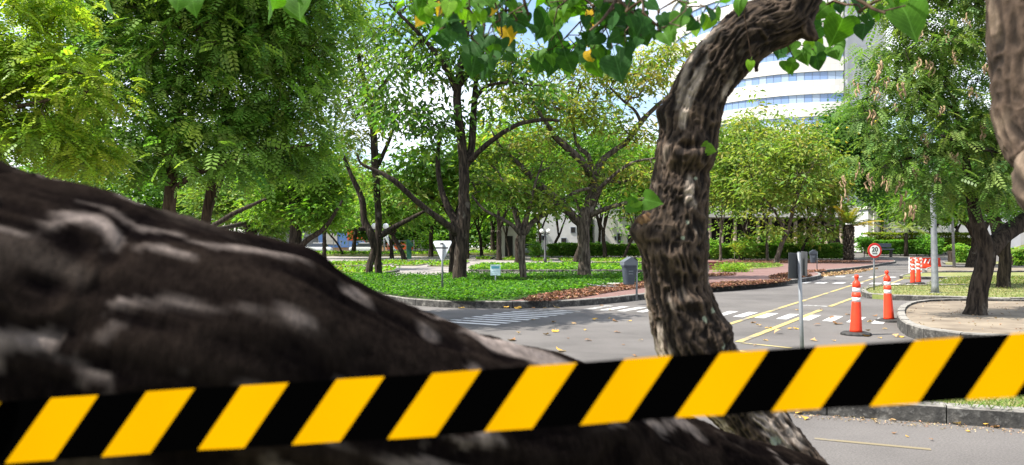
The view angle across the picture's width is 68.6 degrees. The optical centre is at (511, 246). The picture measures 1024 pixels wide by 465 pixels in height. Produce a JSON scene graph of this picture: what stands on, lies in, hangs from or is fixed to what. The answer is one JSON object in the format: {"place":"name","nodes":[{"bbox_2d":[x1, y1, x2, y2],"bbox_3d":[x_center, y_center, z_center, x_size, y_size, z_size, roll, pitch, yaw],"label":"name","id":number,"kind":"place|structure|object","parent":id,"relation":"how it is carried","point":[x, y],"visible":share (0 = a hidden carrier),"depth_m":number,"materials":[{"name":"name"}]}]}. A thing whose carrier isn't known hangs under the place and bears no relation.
{"place":"outdoors","nodes":[
{"label":"outdoors","id":0,"kind":"place"},
{"bbox_2d":[318,226,414,250],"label":"shop building","id":1,"kind":"structure","parent":0,"point":[346,246],"depth_m":149.87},
{"bbox_2d":[335,264,399,272],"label":"grass","id":2,"kind":"structure","parent":0,"point":[350,268],"depth_m":43.17,"materials":[{"name":"green plant"}]},
{"bbox_2d":[392,259,435,264],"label":"grass","id":3,"kind":"structure","parent":0,"point":[415,262],"depth_m":60.16,"materials":[{"name":"green plant"}]},
{"bbox_2d":[327,256,640,275],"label":"path","id":4,"kind":"structure","parent":0,"point":[425,268],"depth_m":79.93,"materials":[{"name":"concrete"}]},
{"bbox_2d":[468,268,641,271],"bbox_3d":[3.683,1.597,53.477,12.882,0.285,13.057,0,0,0],"label":"planting strip","id":5,"kind":"object","parent":4,"relation":"on","point":[540,270],"visible":0.16,"depth_m":46.98,"materials":[{"name":"plant"}]},
{"bbox_2d":[468,261,641,270],"bbox_3d":[3.691,1.343,53.456,13.168,0.551,13.571,0,0,0],"label":"ground cover","id":6,"kind":"object","parent":5,"relation":"on","point":[566,265],"visible":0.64,"depth_m":49.61,"materials":[{"name":"green plant"}]},
{"bbox_2d":[0,0,990,246],"label":"sky","id":7,"kind":"structure","parent":0,"point":[567,27],"materials":[{"name":"white"}]},
{"bbox_2d":[501,226,516,255],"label":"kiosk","id":8,"kind":"object","parent":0,"point":[511,235],"visible":0.33,"depth_m":98.00,"materials":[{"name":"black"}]},
{"bbox_2d":[385,259,895,308],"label":"pavement","id":9,"kind":"structure","parent":0,"point":[627,295],"depth_m":23.23,"materials":[{"name":"concrete"}]},
{"bbox_2d":[374,276,641,300],"bbox_3d":[-1.012,1.441,28.295,19.626,0.001,17.211,0,0,0],"label":"planting bed","id":10,"kind":"object","parent":9,"relation":"on","point":[512,298],"visible":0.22,"depth_m":21.17,"materials":[{"name":"plant"}]},
{"bbox_2d":[295,0,424,276],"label":"twin stem tree","id":11,"kind":"object","parent":10,"relation":"on","point":[375,242],"visible":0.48,"depth_m":35.83,"materials":[{"name":"green plant"}]},
{"bbox_2d":[433,241,451,289],"bbox_3d":[-2.307,0.648,24.074,0.670,1.663,0.330,0,0,22],"label":"triangular sign","id":12,"kind":"object","parent":10,"relation":"on","point":[442,248],"visible":0.86,"depth_m":24.15,"materials":[{"name":"metal"}]},
{"bbox_2d":[340,0,572,278],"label":"forked tree","id":13,"kind":"object","parent":10,"relation":"on","point":[458,227],"visible":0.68,"depth_m":29.76,"materials":[{"name":"green plant"}]},
{"bbox_2d":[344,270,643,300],"bbox_3d":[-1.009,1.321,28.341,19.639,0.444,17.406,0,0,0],"label":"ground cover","id":14,"kind":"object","parent":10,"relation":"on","point":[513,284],"visible":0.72,"depth_m":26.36,"materials":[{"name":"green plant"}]},
{"bbox_2d":[447,134,595,279],"bbox_3d":[0.302,-1.535,31.363,6.166,6.533,4.169,0,0,0],"label":"slender tree","id":15,"kind":"object","parent":10,"relation":"on","point":[534,203],"visible":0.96,"depth_m":30.86,"materials":[{"name":"green plant"}]},
{"bbox_2d":[457,26,700,276],"bbox_3d":[3.433,-4.058,33.823,11.761,11.446,5.964,0,0,0],"label":"umbrella tree","id":16,"kind":"object","parent":10,"relation":"on","point":[590,171],"visible":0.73,"depth_m":33.61,"materials":[{"name":"green plant"}]},
{"bbox_2d":[525,287,642,300],"bbox_3d":[3.056,1.437,24.860,1.387,0.001,11.496,0,0,28],"label":"leaf mould strip","id":17,"kind":"object","parent":9,"relation":"on","point":[577,297],"visible":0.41,"depth_m":20.71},
{"bbox_2d":[522,281,643,301],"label":"leaf litter","id":18,"kind":"object","parent":17,"relation":"on","point":[575,292],"visible":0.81,"depth_m":22.68,"materials":[{"name":"plant"}]},
{"bbox_2d":[620,257,637,300],"bbox_3d":[3.306,0.909,21.031,0.465,1.241,0.343,0,0,-12],"label":"litter bin","id":19,"kind":"object","parent":9,"relation":"on","point":[629,265],"visible":1,"depth_m":20.90,"materials":[{"name":"metal"}]},
{"bbox_2d":[709,260,754,271],"bbox_3d":[12.705,1.301,43.240,2.680,1.078,2.558,0,0,32],"label":"grass tuft","id":20,"kind":"object","parent":9,"relation":"on","point":[731,267],"visible":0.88,"depth_m":42.95,"materials":[{"name":"green plant"}]},
{"bbox_2d":[709,112,757,260],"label":"yellowing tree","id":21,"kind":"object","parent":9,"relation":"on","point":[721,168],"visible":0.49,"depth_m":71.98,"materials":[{"name":"green plant"}]},
{"bbox_2d":[725,232,765,259],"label":"leafy shrub","id":22,"kind":"object","parent":9,"relation":"on","point":[745,247],"visible":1,"depth_m":79.61,"materials":[{"name":"green plant"}]},
{"bbox_2d":[720,107,817,260],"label":"yellowing tree","id":23,"kind":"object","parent":9,"relation":"on","point":[739,136],"visible":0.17,"depth_m":74.00,"materials":[{"name":"green plant"}]},
{"bbox_2d":[725,261,861,262],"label":"leaf mould strip","id":24,"kind":"object","parent":9,"relation":"on","point":[820,262],"visible":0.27,"depth_m":67.20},
{"bbox_2d":[712,104,853,262],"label":"yellowing tree","id":25,"kind":"object","parent":24,"relation":"on","point":[792,156],"visible":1,"depth_m":65.06,"materials":[{"name":"green plant"}]},
{"bbox_2d":[715,260,870,262],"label":"leaf litter","id":26,"kind":"object","parent":24,"relation":"on","point":[819,261],"visible":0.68,"depth_m":69.48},
{"bbox_2d":[811,202,891,259],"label":"palm tree","id":27,"kind":"object","parent":9,"relation":"on","point":[847,216],"visible":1,"depth_m":80.57,"materials":[{"name":"green plant"}]},
{"label":"lawn patch","id":28,"kind":"structure","parent":9,"relation":"on","visible":0},
{"bbox_2d":[729,261,783,267],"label":"grass","id":29,"kind":"structure","parent":28,"relation":"on","point":[761,265],"depth_m":54.10,"materials":[{"name":"green plant"}]},
{"label":"leaf mould strip","id":30,"kind":"structure","parent":9,"relation":"on","visible":0},
{"bbox_2d":[710,278,791,288],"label":"leaf litter","id":31,"kind":"object","parent":30,"relation":"on","point":[732,283],"visible":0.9,"depth_m":28.72,"materials":[{"name":"plant"}]},
{"label":"leaf mould strip","id":32,"kind":"structure","parent":9,"relation":"on","visible":0},
{"bbox_2d":[768,269,824,278],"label":"leaf litter","id":33,"kind":"object","parent":32,"relation":"on","point":[781,275],"visible":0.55,"depth_m":36.50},
{"bbox_2d":[367,251,1023,464],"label":"road","id":34,"kind":"structure","parent":0,"point":[953,445],"depth_m":13.58,"materials":[{"name":"asphalt"}]},
{"bbox_2d":[326,254,438,255],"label":"planting strip","id":35,"kind":"object","parent":34,"relation":"on","point":[382,254],"visible":0.14,"depth_m":99.00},
{"bbox_2d":[302,206,358,253],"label":"grove tree","id":36,"kind":"object","parent":35,"relation":"on","point":[339,232],"visible":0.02,"depth_m":99.69,"materials":[{"name":"green plant"}]},
{"bbox_2d":[337,149,404,251],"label":"grove tree","id":37,"kind":"object","parent":35,"relation":"on","point":[354,241],"visible":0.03,"depth_m":103.75,"materials":[{"name":"green plant"}]},
{"bbox_2d":[318,250,448,253],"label":"grass","id":38,"kind":"structure","parent":35,"relation":"on","point":[368,252],"depth_m":100.14,"materials":[{"name":"green plant"}]},
{"bbox_2d":[408,231,448,250],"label":"leafy shrub","id":39,"kind":"object","parent":34,"relation":"on","point":[422,244],"visible":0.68,"depth_m":107.81,"materials":[{"name":"green plant"}]},
{"bbox_2d":[469,253,548,254],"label":"planting strip","id":40,"kind":"object","parent":34,"relation":"on","point":[495,253],"depth_m":103.00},
{"bbox_2d":[453,123,496,250],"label":"grove tree","id":41,"kind":"object","parent":40,"relation":"on","point":[492,241],"visible":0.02,"depth_m":106.74,"materials":[{"name":"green plant"}]},
{"bbox_2d":[542,152,599,243],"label":"grove tree","id":42,"kind":"object","parent":40,"relation":"on","point":[558,233],"visible":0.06,"depth_m":103.82,"materials":[{"name":"green plant"}]},
{"bbox_2d":[452,309,579,324],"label":"crosswalk","id":43,"kind":"structure","parent":34,"relation":"on","point":[511,316],"depth_m":17.41,"materials":[{"name":"white paint"}]},
{"bbox_2d":[536,195,577,249],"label":"white house","id":44,"kind":"structure","parent":34,"relation":"on","point":[569,233],"depth_m":124.00,"materials":[{"name":"paint"}]},
{"bbox_2d":[546,241,640,256],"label":"clipped hedge","id":45,"kind":"object","parent":34,"relation":"on","point":[567,249],"visible":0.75,"depth_m":95.06,"materials":[{"name":"green plant"}]},
{"bbox_2d":[590,202,639,244],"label":"pale block","id":46,"kind":"structure","parent":34,"relation":"on","point":[610,237],"depth_m":126.00,"materials":[{"name":"paint"}]},
{"bbox_2d":[709,237,724,259],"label":"leafy shrub","id":47,"kind":"object","parent":34,"relation":"on","point":[713,251],"visible":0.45,"depth_m":81.50,"materials":[{"name":"green plant"}]},
{"bbox_2d":[586,305,884,323],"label":"crosswalk","id":48,"kind":"structure","parent":34,"relation":"on","point":[809,317],"depth_m":17.66,"materials":[{"name":"white paint"}]},
{"bbox_2d":[709,193,783,241],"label":"grove tree","id":49,"kind":"object","parent":34,"relation":"on","point":[756,219],"visible":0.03,"depth_m":95.23,"materials":[{"name":"green plant"}]},
{"bbox_2d":[707,206,856,247],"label":"colonnade building","id":50,"kind":"structure","parent":34,"relation":"on","point":[713,234],"depth_m":115.00,"materials":[{"name":"black"}]},
{"bbox_2d":[730,274,930,449],"bbox_3d":[11.657,1.624,25.495,3.696,0.004,42.398,0,0,28],"label":"line","id":51,"kind":"object","parent":34,"relation":"on","point":[769,329],"visible":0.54,"depth_m":15.20,"materials":[{"name":"yellow paint"}]},
{"bbox_2d":[821,268,876,276],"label":"leaf litter","id":52,"kind":"object","parent":34,"relation":"on","point":[842,272],"visible":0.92,"depth_m":44.87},
{"bbox_2d":[840,274,871,336],"bbox_3d":[6.341,1.073,13.812,0.499,1.115,0.499,0,1,-10],"label":"traffic cone","id":53,"kind":"object","parent":34,"relation":"on","point":[856,324],"visible":1,"depth_m":13.74,"materials":[{"name":"plastic"}]},
{"bbox_2d":[854,232,875,256],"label":"leafy shrub","id":54,"kind":"object","parent":34,"relation":"on","point":[865,242],"visible":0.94,"depth_m":94.74,"materials":[{"name":"green plant"}]},
{"bbox_2d":[843,166,924,237],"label":"grove tree","id":55,"kind":"object","parent":34,"relation":"on","point":[862,207],"visible":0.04,"depth_m":111.78,"materials":[{"name":"green plant"}]},
{"bbox_2d":[875,270,896,322],"bbox_3d":[8.163,1.074,16.286,0.499,1.115,0.499,-5,2,-40],"label":"traffic cone","id":56,"kind":"object","parent":34,"relation":"on","point":[888,316],"visible":0.98,"depth_m":16.22,"materials":[{"name":"orange plastic"}]},
{"bbox_2d":[865,239,944,255],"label":"clipped hedge","id":57,"kind":"object","parent":34,"relation":"on","point":[897,245],"visible":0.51,"depth_m":99.91,"materials":[{"name":"green plant"}]},
{"bbox_2d":[884,222,930,256],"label":"palm tree","id":58,"kind":"object","parent":34,"relation":"on","point":[905,230],"visible":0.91,"depth_m":97.79,"materials":[{"name":"green plant"}]},
{"bbox_2d":[794,413,1023,434],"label":"leaf litter","id":59,"kind":"object","parent":34,"relation":"on","point":[875,421],"visible":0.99,"depth_m":6.88,"materials":[{"name":"plant"}]},
{"bbox_2d":[861,188,959,237],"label":"grove tree","id":60,"kind":"object","parent":34,"relation":"on","point":[890,220],"visible":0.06,"depth_m":107.40,"materials":[{"name":"green plant"}]},
{"bbox_2d":[861,231,970,253],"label":"clipped hedge","id":61,"kind":"object","parent":34,"relation":"on","point":[963,238],"visible":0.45,"depth_m":105.20,"materials":[{"name":"green plant"}]},
{"bbox_2d":[913,232,945,256],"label":"leafy shrub","id":62,"kind":"object","parent":34,"relation":"on","point":[924,243],"visible":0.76,"depth_m":95.82,"materials":[{"name":"green plant"}]},
{"bbox_2d":[845,206,1020,251],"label":"rendered wall building","id":63,"kind":"structure","parent":34,"relation":"on","point":[1015,241],"depth_m":118.00,"materials":[{"name":"paint"}]},
{"bbox_2d":[861,284,1023,300],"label":"traffic island","id":64,"kind":"structure","parent":34,"relation":"on","point":[897,296],"depth_m":23.75,"materials":[{"name":"plant"}]},
{"bbox_2d":[868,243,881,289],"bbox_3d":[12.335,0.688,25.534,0.510,1.604,0.081,0,0,-6],"label":"speed limit sign","id":65,"kind":"object","parent":64,"relation":"on","point":[874,250],"visible":1,"depth_m":25.50,"materials":[{"name":"metal"}]},
{"bbox_2d":[876,51,939,292],"bbox_3d":[12.644,-2.310,23.866,2.367,7.640,0.387,0,0,-14],"label":"lamp pole","id":66,"kind":"object","parent":64,"relation":"on","point":[934,272],"visible":0.34,"depth_m":24.04,"materials":[{"name":"metal"}]},
{"bbox_2d":[881,102,1022,287],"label":"shaded tree","id":67,"kind":"object","parent":64,"relation":"on","point":[1003,277],"visible":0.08,"depth_m":26.82,"materials":[{"name":"green plant"}]},
{"bbox_2d":[899,272,1023,279],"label":"traffic island","id":68,"kind":"structure","parent":34,"relation":"on","point":[926,275],"depth_m":40.39,"materials":[{"name":"concrete"}]},
{"bbox_2d":[924,266,1023,271],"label":"traffic island","id":69,"kind":"structure","parent":34,"relation":"on","point":[969,269],"depth_m":49.16,"materials":[{"name":"concrete"}]},
{"bbox_2d":[877,192,1019,266],"bbox_3d":[32.761,-2.059,54.983,10.498,7.683,7.202,0,0,0],"label":"shaded tree","id":70,"kind":"object","parent":69,"relation":"on","point":[971,258],"visible":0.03,"depth_m":54.79,"materials":[{"name":"green plant"}]},
{"bbox_2d":[951,217,955,267],"bbox_3d":[30.735,-2.388,53.650,2.000,7.844,0.220,0,0,0],"label":"lamp pole","id":71,"kind":"object","parent":69,"relation":"on","point":[953,247],"visible":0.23,"depth_m":53.58,"materials":[{"name":"metal"}]},
{"bbox_2d":[942,261,1023,265],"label":"barrier","id":72,"kind":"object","parent":34,"relation":"on","point":[950,263],"depth_m":67.23,"materials":[{"name":"plastic"}]},
{"bbox_2d":[942,243,970,262],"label":"clipped hedge","id":73,"kind":"object","parent":72,"relation":"on","point":[961,252],"visible":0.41,"depth_m":69.92,"materials":[{"name":"green plant"}]},
{"bbox_2d":[1011,246,1023,265],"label":"clipped hedge","id":74,"kind":"object","parent":34,"relation":"on","point":[1018,258],"visible":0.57,"depth_m":59.07,"materials":[{"name":"green plant"}]},
{"bbox_2d":[862,283,1023,297],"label":"grass","id":75,"kind":"structure","parent":0,"point":[951,290],"depth_m":25.10,"materials":[{"name":"green plant"}]},
{"bbox_2d":[927,275,1023,283],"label":"grass","id":76,"kind":"structure","parent":0,"point":[960,280],"depth_m":32.29,"materials":[{"name":"green plant"}]},
{"bbox_2d":[931,396,1023,410],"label":"grass","id":77,"kind":"structure","parent":0,"point":[997,403],"depth_m":6.94,"materials":[{"name":"green plant"}]},
{"bbox_3d":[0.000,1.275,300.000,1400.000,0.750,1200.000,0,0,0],"label":"ground","id":78,"kind":"structure","parent":0,"visible":0},
{"bbox_2d":[0,0,152,190],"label":"feathery tree","id":79,"kind":"object","parent":78,"relation":"on","point":[47,76],"visible":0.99,"depth_m":12.00,"materials":[{"name":"green plant"}]},
{"bbox_2d":[0,0,325,212],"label":"feathery tree","id":80,"kind":"object","parent":78,"relation":"on","point":[152,60],"visible":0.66,"depth_m":14.94,"materials":[{"name":"green plant"}]},
{"bbox_2d":[161,178,289,241],"bbox_3d":[-17.162,-1.959,50.162,9.895,7.084,21.619,0,0,-33],"label":"tree","id":81,"kind":"object","parent":78,"relation":"on","point":[223,208],"visible":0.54,"depth_m":54.53,"materials":[{"name":"green plant"}]},
{"bbox_2d":[138,0,376,223],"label":"feathery tree","id":82,"kind":"object","parent":78,"relation":"on","point":[272,112],"visible":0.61,"depth_m":16.08,"materials":[{"name":"green plant"}]},
{"bbox_2d":[229,141,369,245],"bbox_3d":[-14.418,-2.865,50.422,9.796,9.247,7.384,0,0,0],"label":"upright tree","id":83,"kind":"object","parent":78,"relation":"on","point":[295,211],"visible":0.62,"depth_m":49.47,"materials":[{"name":"green plant"}]},
{"bbox_2d":[285,162,367,257],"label":"grove tree","id":84,"kind":"object","parent":78,"relation":"on","point":[324,244],"visible":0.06,"depth_m":85.82,"materials":[{"name":"green plant"}]},
{"bbox_2d":[337,170,444,259],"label":"grove tree","id":85,"kind":"object","parent":78,"relation":"on","point":[392,214],"visible":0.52,"depth_m":76.91,"materials":[{"name":"green plant"}]},
{"bbox_2d":[348,172,443,257],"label":"grove tree","id":86,"kind":"object","parent":78,"relation":"on","point":[391,254],"visible":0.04,"depth_m":89.81,"materials":[{"name":"green plant"}]},
{"bbox_2d":[393,171,450,256],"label":"grove tree","id":87,"kind":"object","parent":78,"relation":"on","point":[430,252],"visible":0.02,"depth_m":96.76,"materials":[{"name":"green plant"}]},
{"bbox_2d":[362,119,522,272],"bbox_3d":[-3.420,-2.398,38.737,8.302,8.157,8.767,0,0,0],"label":"grove tree","id":88,"kind":"object","parent":78,"relation":"on","point":[419,173],"visible":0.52,"depth_m":37.03,"materials":[{"name":"green plant"}]},
{"bbox_2d":[2,148,921,249],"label":"wood","id":89,"kind":"object","parent":78,"relation":"on","point":[149,198],"visible":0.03,"depth_m":125.71,"materials":[{"name":"green plant"}]},
{"bbox_2d":[427,192,526,258],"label":"grove tree","id":90,"kind":"object","parent":78,"relation":"on","point":[479,214],"visible":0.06,"depth_m":86.97,"materials":[{"name":"green plant"}]},
{"bbox_2d":[443,104,563,259],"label":"grove tree","id":91,"kind":"object","parent":78,"relation":"on","point":[499,244],"visible":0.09,"depth_m":80.76,"materials":[{"name":"green plant"}]},
{"bbox_2d":[467,109,572,262],"bbox_3d":[0.858,-5.095,64.385,10.012,13.550,10.012,0,0,-15],"label":"grove tree","id":92,"kind":"object","parent":78,"relation":"on","point":[515,175],"visible":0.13,"depth_m":63.32,"materials":[{"name":"green plant"}]},
{"bbox_2d":[514,124,582,257],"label":"grove tree","id":93,"kind":"object","parent":78,"relation":"on","point":[540,238],"visible":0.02,"depth_m":91.83,"materials":[{"name":"green plant"}]},
{"bbox_2d":[518,79,654,261],"bbox_3d":[5.380,-5.590,60.065,10.136,14.539,10.986,0,0,-26],"label":"grove tree","id":94,"kind":"object","parent":78,"relation":"on","point":[600,150],"visible":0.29,"depth_m":59.34,"materials":[{"name":"green plant"}]},
{"bbox_2d":[553,111,654,257],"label":"grove tree","id":95,"kind":"object","parent":78,"relation":"on","point":[603,227],"visible":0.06,"depth_m":89.75,"materials":[{"name":"green plant"}]},
{"bbox_2d":[591,259,641,262],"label":"planting strip","id":96,"kind":"object","parent":78,"relation":"on","point":[606,261],"visible":0.16,"depth_m":74.07,"materials":[{"name":"plant"}]},
{"bbox_2d":[590,256,641,261],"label":"grass","id":97,"kind":"structure","parent":96,"relation":"on","point":[599,259],"depth_m":74.59,"materials":[{"name":"green plant"}]},
{"bbox_2d":[580,134,657,257],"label":"grove tree","id":98,"kind":"object","parent":78,"relation":"on","point":[644,156],"visible":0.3,"depth_m":86.24,"materials":[{"name":"green plant"}]},
{"bbox_2d":[708,83,800,259],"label":"yellowing tree","id":99,"kind":"object","parent":78,"relation":"on","point":[740,217],"visible":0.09,"depth_m":80.77,"materials":[{"name":"green plant"}]},
{"bbox_2d":[708,241,843,259],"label":"clipped hedge","id":100,"kind":"object","parent":78,"relation":"on","point":[827,251],"visible":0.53,"depth_m":86.98,"materials":[{"name":"green plant"}]},
{"bbox_2d":[671,0,885,205],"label":"office tower","id":101,"kind":"structure","parent":78,"relation":"on","point":[809,89],"depth_m":139.21,"materials":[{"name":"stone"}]},
{"bbox_2d":[770,150,865,251],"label":"yellowing tree","id":102,"kind":"object","parent":78,"relation":"on","point":[830,200],"visible":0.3,"depth_m":83.14,"materials":[{"name":"green plant"}]},
{"bbox_2d":[801,93,910,247],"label":"flowering tree","id":103,"kind":"object","parent":78,"relation":"on","point":[847,145],"visible":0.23,"depth_m":86.72,"materials":[{"name":"green plant"}]},
{"bbox_2d":[787,396,1023,428],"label":"grass verge","id":104,"kind":"object","parent":78,"relation":"on","point":[967,414],"depth_m":6.92,"materials":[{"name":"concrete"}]},
{"bbox_2d":[788,251,807,346],"bbox_3d":[3.139,0.822,8.164,0.286,1.538,0.138,0,0,-42],"label":"plate post","id":105,"kind":"object","parent":104,"relation":"on","point":[797,264],"visible":0.93,"depth_m":8.18,"materials":[{"name":"metal"}]},
{"bbox_2d":[897,299,1023,339],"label":"tree bed","id":106,"kind":"object","parent":78,"relation":"on","point":[951,327],"visible":0.76,"depth_m":14.79,"materials":[{"name":"concrete"}]},
{"bbox_2d":[821,0,1023,314],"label":"podded tree","id":107,"kind":"object","parent":106,"relation":"on","point":[931,88],"visible":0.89,"depth_m":15.42,"materials":[{"name":"green plant"}]},
{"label":"planting strip","id":108,"kind":"structure","parent":78,"relation":"on","visible":0},
{"bbox_2d":[526,239,543,255],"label":"leafy shrub","id":109,"kind":"object","parent":108,"relation":"on","point":[535,249],"visible":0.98,"depth_m":83.77,"materials":[{"name":"green plant"}]},
{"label":"grass verge","id":110,"kind":"structure","parent":0,"visible":0},
{"bbox_2d":[0,0,928,464],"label":"tree","id":111,"kind":"object","parent":110,"relation":"on","point":[102,292],"visible":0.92,"depth_m":1.21,"materials":[{"name":"brown plant"}]},
{"bbox_2d":[0,333,1023,463],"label":"barrier tape","id":112,"kind":"object","parent":111,"relation":"attached to","point":[659,387],"visible":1,"depth_m":0.85,"materials":[{"name":"multicoloured"}]},
{"bbox_2d":[985,0,1023,210],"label":"edge tree","id":113,"kind":"object","parent":110,"relation":"on","point":[1004,36],"visible":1,"depth_m":1.97,"materials":[{"name":"brown plant"}]},
{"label":"planting strip","id":114,"kind":"structure","parent":0,"visible":0},
{"bbox_2d":[329,259,366,264],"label":"grass","id":115,"kind":"structure","parent":114,"relation":"on","point":[348,262],"depth_m":59.11,"materials":[{"name":"green plant"}]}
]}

